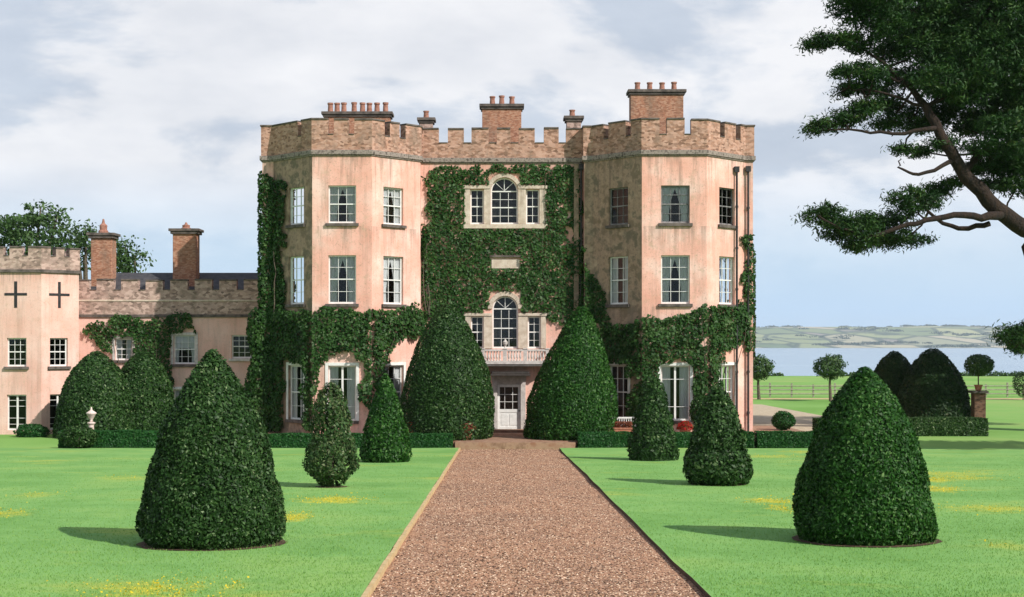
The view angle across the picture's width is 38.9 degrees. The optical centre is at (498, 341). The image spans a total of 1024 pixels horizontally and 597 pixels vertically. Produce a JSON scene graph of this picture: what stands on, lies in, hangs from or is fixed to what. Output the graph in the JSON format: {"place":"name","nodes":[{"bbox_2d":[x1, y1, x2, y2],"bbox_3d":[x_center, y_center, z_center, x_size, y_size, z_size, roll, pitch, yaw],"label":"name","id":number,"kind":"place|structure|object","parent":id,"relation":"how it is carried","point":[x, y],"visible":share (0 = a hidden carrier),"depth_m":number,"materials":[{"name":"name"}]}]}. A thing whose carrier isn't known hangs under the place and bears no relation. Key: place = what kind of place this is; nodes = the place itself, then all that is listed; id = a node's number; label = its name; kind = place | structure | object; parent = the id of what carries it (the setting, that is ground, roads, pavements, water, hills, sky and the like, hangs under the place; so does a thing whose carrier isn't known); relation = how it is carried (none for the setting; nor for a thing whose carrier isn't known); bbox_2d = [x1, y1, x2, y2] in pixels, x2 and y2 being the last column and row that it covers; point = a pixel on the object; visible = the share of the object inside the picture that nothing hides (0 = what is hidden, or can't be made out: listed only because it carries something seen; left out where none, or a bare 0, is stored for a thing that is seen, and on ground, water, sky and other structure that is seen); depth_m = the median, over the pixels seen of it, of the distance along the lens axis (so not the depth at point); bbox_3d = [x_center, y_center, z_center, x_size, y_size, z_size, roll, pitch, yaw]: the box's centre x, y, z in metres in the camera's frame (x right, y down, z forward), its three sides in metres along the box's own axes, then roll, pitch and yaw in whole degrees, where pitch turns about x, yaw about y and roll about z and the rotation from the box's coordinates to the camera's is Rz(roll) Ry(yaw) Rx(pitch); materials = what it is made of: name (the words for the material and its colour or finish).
{"place":"outdoors","nodes":[
{"label":"outdoors","id":0,"kind":"place"},
{"bbox_2d":[0,448,1023,596],"bbox_3d":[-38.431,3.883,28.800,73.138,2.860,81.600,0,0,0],"label":"lawn","id":1,"kind":"structure","parent":0,"point":[77,455],"depth_m":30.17,"materials":[{"name":"plant"}]},
{"bbox_2d":[56,424,99,447],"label":"round shrub","id":2,"kind":"object","parent":1,"relation":"on","point":[80,438],"visible":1,"depth_m":69.00,"materials":[{"name":"green plant"}]},
{"bbox_2d":[134,349,286,550],"bbox_3d":[-5.281,1.978,26.708,2.762,3.691,2.745,0,0,0],"label":"yew topiary","id":3,"kind":"object","parent":1,"relation":"on","point":[211,482],"visible":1,"depth_m":25.90,"materials":[{"name":"green plant"}]},
{"bbox_2d":[301,381,360,487],"bbox_3d":[-4.855,2.742,41.986,1.740,3.157,1.643,0,0,0],"label":"yew topiary","id":4,"kind":"object","parent":1,"relation":"on","point":[328,445],"visible":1,"depth_m":41.59,"materials":[{"name":"green plant"}]},
{"bbox_2d":[359,373,412,462],"bbox_3d":[-4.388,3.019,56.649,2.127,3.562,2.166,0,0,0],"label":"yew topiary","id":5,"kind":"object","parent":1,"relation":"on","point":[385,437],"visible":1,"depth_m":56.12,"materials":[{"name":"green plant"}]},
{"bbox_2d":[0,376,1023,447],"bbox_3d":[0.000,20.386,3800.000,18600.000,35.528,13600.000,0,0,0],"label":"ground","id":6,"kind":"structure","parent":0,"point":[1005,417],"depth_m":110.95,"materials":[{"name":"green plant"}]},
{"bbox_2d":[13,424,51,437],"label":"round shrub","id":7,"kind":"object","parent":6,"relation":"on","point":[35,430],"visible":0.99,"depth_m":77.64,"materials":[{"name":"green plant"}]},
{"bbox_2d":[0,199,87,254],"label":"broadleaf tree","id":8,"kind":"object","parent":6,"relation":"on","point":[18,235],"visible":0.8,"depth_m":102.90,"materials":[{"name":"green plant"}]},
{"bbox_2d":[53,218,98,278],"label":"broadleaf tree","id":9,"kind":"object","parent":6,"relation":"on","point":[86,250],"visible":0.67,"depth_m":104.03,"materials":[{"name":"green plant"}]},
{"bbox_2d":[86,407,96,428],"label":"garden urn","id":10,"kind":"object","parent":6,"relation":"on","point":[91,413],"visible":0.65,"depth_m":71.78,"materials":[{"name":"stone"}]},
{"bbox_2d":[52,350,136,437],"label":"yew dome","id":11,"kind":"structure","parent":6,"relation":"on","point":[95,382],"depth_m":76.68,"materials":[{"name":"green plant"}]},
{"bbox_2d":[58,429,159,447],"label":"box hedge","id":12,"kind":"object","parent":6,"relation":"on","point":[128,438],"visible":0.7,"depth_m":69.90,"materials":[{"name":"green plant"}]},
{"bbox_2d":[0,219,260,434],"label":"castle wing","id":13,"kind":"structure","parent":6,"relation":"on","point":[53,305],"depth_m":83.94,"materials":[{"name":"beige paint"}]},
{"bbox_2d":[4,338,28,368],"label":"window","id":14,"kind":"structure","parent":13,"relation":"in","point":[9,351],"depth_m":80.14,"materials":[{"name":"white paint"}]},
{"bbox_2d":[8,395,25,429],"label":"window","id":15,"kind":"structure","parent":13,"relation":"in","point":[9,400],"depth_m":80.16,"materials":[{"name":"white paint"}]},
{"bbox_2d":[50,394,59,429],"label":"window","id":16,"kind":"structure","parent":13,"relation":"in","point":[56,395],"depth_m":80.77,"materials":[{"name":"white paint"}]},
{"bbox_2d":[48,338,70,368],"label":"window","id":17,"kind":"structure","parent":13,"relation":"in","point":[61,366],"depth_m":80.85,"materials":[{"name":"white paint"}]},
{"bbox_2d":[112,336,134,362],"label":"window","id":18,"kind":"structure","parent":13,"relation":"in","point":[130,353],"depth_m":84.15,"materials":[{"name":"white paint"}]},
{"bbox_2d":[82,311,195,387],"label":"wall creeper","id":19,"kind":"object","parent":13,"relation":"attached to","point":[115,322],"depth_m":83.78,"materials":[{"name":"green plant"}]},
{"bbox_2d":[173,387,181,399],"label":"window","id":20,"kind":"structure","parent":13,"relation":"in","point":[176,392],"depth_m":84.15,"materials":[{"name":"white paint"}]},
{"bbox_2d":[171,332,197,366],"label":"window","id":21,"kind":"structure","parent":13,"relation":"in","point":[188,340],"depth_m":84.15,"materials":[{"name":"white paint"}]},
{"bbox_2d":[229,335,250,360],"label":"window","id":22,"kind":"structure","parent":13,"relation":"in","point":[233,358],"depth_m":84.15,"materials":[{"name":"white paint"}]},
{"bbox_2d":[108,232,156,272],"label":"broadleaf tree","id":23,"kind":"object","parent":6,"relation":"on","point":[124,262],"visible":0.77,"depth_m":103.74,"materials":[{"name":"green plant"}]},
{"bbox_2d":[119,351,174,433],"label":"yew dome","id":24,"kind":"structure","parent":6,"relation":"on","point":[150,386],"depth_m":78.33,"materials":[{"name":"green plant"}]},
{"bbox_2d":[268,432,311,447],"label":"box hedge","id":25,"kind":"object","parent":6,"relation":"on","point":[290,440],"visible":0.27,"depth_m":70.39,"materials":[{"name":"green plant"}]},
{"bbox_2d":[319,433,362,447],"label":"box hedge","id":26,"kind":"object","parent":6,"relation":"on","point":[357,438],"visible":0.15,"depth_m":70.50,"materials":[{"name":"green plant"}]},
{"bbox_2d":[361,448,460,596],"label":"path kerb","id":27,"kind":"structure","parent":6,"relation":"on","point":[375,580],"depth_m":26.90,"materials":[{"name":"stone"}]},
{"bbox_2d":[409,432,452,447],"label":"box hedge","id":28,"kind":"object","parent":6,"relation":"on","point":[431,440],"visible":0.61,"depth_m":70.29,"materials":[{"name":"green plant"}]},
{"bbox_2d":[260,82,755,433],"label":"country house","id":29,"kind":"structure","parent":6,"relation":"on","point":[666,220],"depth_m":77.12,"materials":[{"name":"paint"}]},
{"bbox_2d":[256,171,287,336],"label":"climbing ivy","id":30,"kind":"object","parent":29,"relation":"attached to","point":[273,286],"visible":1,"depth_m":77.80,"materials":[{"name":"green plant"}]},
{"bbox_2d":[285,187,304,228],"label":"window","id":31,"kind":"structure","parent":29,"relation":"in","point":[297,194],"depth_m":76.77,"materials":[{"name":"white paint"}]},
{"bbox_2d":[285,256,304,307],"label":"window","id":32,"kind":"structure","parent":29,"relation":"in","point":[297,263],"depth_m":76.80,"materials":[{"name":"white paint"}]},
{"bbox_2d":[285,362,305,422],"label":"window","id":33,"kind":"structure","parent":29,"relation":"in","point":[294,367],"depth_m":77.05,"materials":[{"name":"white paint"}]},
{"bbox_2d":[244,301,428,431],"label":"climbing ivy","id":34,"kind":"object","parent":29,"relation":"attached to","point":[261,368],"visible":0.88,"depth_m":76.18,"materials":[{"name":"green plant"}]},
{"bbox_2d":[325,186,358,225],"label":"window","id":35,"kind":"structure","parent":29,"relation":"in","point":[334,191],"depth_m":75.84,"materials":[{"name":"white paint"}]},
{"bbox_2d":[325,255,358,306],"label":"window","id":36,"kind":"structure","parent":29,"relation":"in","point":[335,261],"depth_m":75.84,"materials":[{"name":"white paint"}]},
{"bbox_2d":[325,363,358,423],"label":"window","id":37,"kind":"structure","parent":29,"relation":"in","point":[352,368],"depth_m":75.84,"materials":[{"name":"white paint"}]},
{"bbox_2d":[381,362,405,406],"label":"window","id":38,"kind":"structure","parent":29,"relation":"in","point":[396,366],"depth_m":77.16,"materials":[{"name":"white paint"}]},
{"bbox_2d":[381,187,406,228],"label":"window","id":39,"kind":"structure","parent":29,"relation":"in","point":[395,192],"depth_m":76.94,"materials":[{"name":"white paint"}]},
{"bbox_2d":[381,256,406,307],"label":"window","id":40,"kind":"structure","parent":29,"relation":"in","point":[395,261],"depth_m":76.94,"materials":[{"name":"white paint"}]},
{"bbox_2d":[470,190,483,223],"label":"window","id":41,"kind":"structure","parent":29,"relation":"in","point":[471,206],"depth_m":79.03,"materials":[{"name":"white paint"}]},
{"bbox_2d":[471,316,483,347],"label":"window","id":42,"kind":"structure","parent":29,"relation":"in","point":[482,317],"depth_m":79.03,"materials":[{"name":"white paint"}]},
{"bbox_2d":[491,178,517,223],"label":"window","id":43,"kind":"structure","parent":29,"relation":"in","point":[508,199],"depth_m":79.03,"materials":[{"name":"white paint"}]},
{"bbox_2d":[492,296,517,347],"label":"window","id":44,"kind":"structure","parent":29,"relation":"in","point":[493,308],"depth_m":79.03,"materials":[{"name":"white paint"}]},
{"bbox_2d":[497,384,519,428],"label":"door","id":45,"kind":"structure","parent":29,"relation":"in","point":[506,418],"depth_m":78.93,"materials":[{"name":"white paint"}]},
{"bbox_2d":[421,163,612,332],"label":"climbing ivy","id":46,"kind":"object","parent":29,"relation":"attached to","point":[464,271],"visible":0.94,"depth_m":78.74,"materials":[{"name":"green plant"}]},
{"bbox_2d":[526,190,538,223],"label":"window","id":47,"kind":"structure","parent":29,"relation":"in","point":[532,206],"depth_m":79.03,"materials":[{"name":"white paint"}]},
{"bbox_2d":[528,316,539,347],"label":"window","id":48,"kind":"structure","parent":29,"relation":"in","point":[528,316],"depth_m":79.03,"materials":[{"name":"white paint"}]},
{"bbox_2d":[605,187,629,228],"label":"window","id":49,"kind":"structure","parent":29,"relation":"in","point":[619,225],"depth_m":77.01,"materials":[{"name":"white wood"}]},
{"bbox_2d":[605,256,629,307],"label":"window","id":50,"kind":"structure","parent":29,"relation":"in","point":[614,268],"depth_m":77.01,"materials":[{"name":"white paint"}]},
{"bbox_2d":[608,362,629,421],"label":"window","id":51,"kind":"structure","parent":29,"relation":"in","point":[623,365],"depth_m":76.73,"materials":[{"name":"white paint"}]},
{"bbox_2d":[598,299,751,424],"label":"climbing ivy","id":52,"kind":"object","parent":29,"relation":"attached to","point":[721,337],"visible":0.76,"depth_m":75.51,"materials":[{"name":"green plant"}]},
{"bbox_2d":[658,186,692,225],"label":"window","id":53,"kind":"structure","parent":29,"relation":"in","point":[682,192],"depth_m":75.84,"materials":[{"name":"grey glass"}]},
{"bbox_2d":[658,255,692,306],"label":"window","id":54,"kind":"structure","parent":29,"relation":"in","point":[667,261],"depth_m":75.84,"materials":[{"name":"white paint"}]},
{"bbox_2d":[658,363,692,423],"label":"window","id":55,"kind":"structure","parent":29,"relation":"in","point":[664,372],"depth_m":75.84,"materials":[{"name":"white paint"}]},
{"bbox_2d":[718,188,735,228],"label":"window","id":56,"kind":"structure","parent":29,"relation":"in","point":[722,225],"depth_m":77.14,"materials":[{"name":"white wood"}]},
{"bbox_2d":[718,256,735,307],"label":"window","id":57,"kind":"structure","parent":29,"relation":"in","point":[725,263],"depth_m":77.11,"materials":[{"name":"white paint"}]},
{"bbox_2d":[718,362,735,409],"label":"window","id":58,"kind":"structure","parent":29,"relation":"in","point":[726,371],"depth_m":77.24,"materials":[{"name":"white paint"}]},
{"bbox_2d":[740,234,756,358],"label":"climbing ivy","id":59,"kind":"object","parent":29,"relation":"attached to","point":[752,276],"visible":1,"depth_m":77.90,"materials":[{"name":"green plant"}]},
{"bbox_2d":[577,431,754,447],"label":"box hedge","id":60,"kind":"object","parent":6,"relation":"on","point":[603,439],"visible":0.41,"depth_m":70.39,"materials":[{"name":"green plant"}]},
{"bbox_2d":[753,354,775,399],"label":"standard tree","id":61,"kind":"object","parent":6,"relation":"on","point":[763,367],"visible":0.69,"depth_m":127.18,"materials":[{"name":"green plant"}]},
{"bbox_2d":[771,411,795,429],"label":"round shrub","id":62,"kind":"object","parent":6,"relation":"on","point":[786,417],"visible":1,"depth_m":79.68,"materials":[{"name":"green plant"}]},
{"bbox_2d":[754,430,813,447],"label":"box hedge","id":63,"kind":"object","parent":6,"relation":"on","point":[781,439],"visible":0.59,"depth_m":70.50,"materials":[{"name":"green plant"}]},
{"bbox_2d":[812,353,848,400],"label":"standard tree","id":64,"kind":"object","parent":6,"relation":"on","point":[827,365],"visible":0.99,"depth_m":123.40,"materials":[{"name":"green plant"}]},
{"bbox_2d":[753,382,1018,396],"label":"post and rail fence","id":65,"kind":"object","parent":6,"relation":"on","point":[835,389],"visible":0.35,"depth_m":133.48,"materials":[{"name":"brown wood"}]},
{"bbox_2d":[754,370,1023,375],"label":"shore scrub","id":66,"kind":"object","parent":6,"relation":"on","point":[997,373],"visible":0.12,"depth_m":213.50,"materials":[{"name":"green plant"}]},
{"bbox_2d":[874,350,910,396],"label":"yew dome","id":67,"kind":"structure","parent":6,"relation":"on","point":[891,369],"depth_m":87.12,"materials":[{"name":"green plant"}]},
{"bbox_2d":[812,416,988,435],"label":"box hedge","id":68,"kind":"object","parent":6,"relation":"on","point":[950,426],"visible":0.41,"depth_m":78.51,"materials":[{"name":"green plant"}]},
{"bbox_2d":[790,0,1023,358],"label":"pine tree","id":69,"kind":"object","parent":6,"relation":"on","point":[973,50],"visible":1,"depth_m":77.59,"materials":[{"name":"green plant"}]},
{"bbox_2d":[896,348,970,416],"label":"yew dome","id":70,"kind":"structure","parent":6,"relation":"on","point":[933,383],"depth_m":84.56,"materials":[{"name":"green plant"}]},
{"bbox_2d":[968,390,988,428],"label":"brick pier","id":71,"kind":"structure","parent":6,"relation":"on","point":[978,403],"depth_m":83.67,"materials":[{"name":"brick"}]},
{"bbox_2d":[963,354,994,390],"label":"potted tree","id":72,"kind":"object","parent":71,"relation":"on","point":[978,365],"visible":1,"depth_m":83.61,"materials":[{"name":"green plant"}]},
{"bbox_2d":[1012,371,1023,399],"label":"round shrub","id":73,"kind":"object","parent":6,"relation":"on","point":[1020,375],"visible":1,"depth_m":126.88,"materials":[{"name":"green plant"}]},
{"bbox_2d":[0,0,1023,326],"label":"sky","id":74,"kind":"structure","parent":0,"point":[144,118],"materials":[{"name":"white"}]},
{"bbox_2d":[268,426,802,449],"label":"terrace","id":75,"kind":"structure","parent":0,"point":[507,440],"depth_m":70.50,"materials":[{"name":"beige stone"}]},
{"bbox_2d":[400,304,494,440],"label":"yew topiary","id":76,"kind":"object","parent":75,"relation":"on","point":[449,389],"visible":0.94,"depth_m":72.05,"materials":[{"name":"green plant"}]},
{"bbox_2d":[461,421,475,439],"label":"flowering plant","id":77,"kind":"object","parent":75,"relation":"on","point":[469,427],"visible":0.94,"depth_m":71.60,"materials":[{"name":"plant"}]},
{"bbox_2d":[523,306,617,440],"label":"yew topiary","id":78,"kind":"object","parent":75,"relation":"on","point":[575,389],"visible":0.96,"depth_m":72.16,"materials":[{"name":"green plant"}]},
{"bbox_2d":[609,421,632,431],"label":"flower trough","id":79,"kind":"object","parent":75,"relation":"on","point":[619,425],"visible":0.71,"depth_m":72.78,"materials":[{"name":"ceramic"}]},
{"bbox_2d":[617,417,636,422],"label":"garden bench","id":80,"kind":"object","parent":75,"relation":"on","point":[624,418],"visible":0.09,"depth_m":75.02,"materials":[{"name":"white paint"}]},
{"bbox_2d":[676,420,693,431],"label":"flower pot","id":81,"kind":"object","parent":75,"relation":"on","point":[683,426],"visible":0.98,"depth_m":73.27,"materials":[{"name":"plant"}]},
{"bbox_2d":[689,395,705,422],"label":"round shrub","id":82,"kind":"object","parent":75,"relation":"on","point":[696,402],"visible":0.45,"depth_m":74.27,"materials":[{"name":"green plant"}]},
{"bbox_2d":[370,449,704,596],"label":"gravel path","id":83,"kind":"structure","parent":0,"point":[533,532],"depth_m":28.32,"materials":[{"name":"brown gravel"}]},
{"bbox_2d":[753,404,821,430],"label":"gravel yard","id":84,"kind":"structure","parent":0,"point":[763,415],"depth_m":99.08,"materials":[{"name":"beige gravel"}]},
{"bbox_2d":[559,448,1023,596],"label":"lawn","id":85,"kind":"structure","parent":0,"point":[573,454],"depth_m":30.31,"materials":[{"name":"plant"}]},
{"bbox_2d":[0,450,1023,596],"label":"yellow flowers","id":86,"kind":"object","parent":85,"relation":"on","point":[384,494],"visible":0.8,"depth_m":33.27,"materials":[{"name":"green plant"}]},
{"bbox_2d":[626,375,679,460],"bbox_3d":[6.180,3.099,58.001,2.161,3.497,2.149,0,0,0],"label":"yew topiary","id":87,"kind":"object","parent":85,"relation":"on","point":[653,438],"visible":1,"depth_m":57.47,"materials":[{"name":"green plant"}]},
{"bbox_2d":[682,385,753,485],"bbox_3d":[6.502,2.826,43.101,2.131,3.074,2.231,0,0,0],"label":"yew topiary","id":88,"kind":"object","parent":85,"relation":"on","point":[716,452],"visible":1,"depth_m":42.49,"materials":[{"name":"green plant"}]},
{"bbox_2d":[792,366,942,546],"bbox_3d":[6.919,2.157,27.298,2.756,3.373,2.689,0,0,0],"label":"yew topiary","id":89,"kind":"object","parent":85,"relation":"on","point":[863,471],"visible":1,"depth_m":26.48,"materials":[{"name":"green plant"}]},
{"bbox_2d":[753,326,1006,347],"bbox_3d":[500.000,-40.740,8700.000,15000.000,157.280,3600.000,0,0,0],"label":"hills","id":90,"kind":"structure","parent":0,"point":[783,337],"depth_m":7978.22,"materials":[{"name":"green plant"}]},
{"bbox_2d":[755,324,1011,347],"bbox_3d":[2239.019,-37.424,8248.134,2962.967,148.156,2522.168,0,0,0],"label":"distant wood","id":91,"kind":"object","parent":90,"relation":"on","point":[890,343],"visible":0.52,"depth_m":7992.83,"materials":[{"name":"green plant"}]},
{"bbox_2d":[753,398,1022,398],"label":"track","id":92,"kind":"structure","parent":0,"point":[832,398],"depth_m":130.06,"materials":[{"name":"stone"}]},
{"bbox_2d":[755,348,1023,375],"bbox_3d":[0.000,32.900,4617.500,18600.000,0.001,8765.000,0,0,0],"label":"water","id":93,"kind":"structure","parent":0,"point":[793,361],"depth_m":3112.74,"materials":[{"name":"liquid"}]}
]}

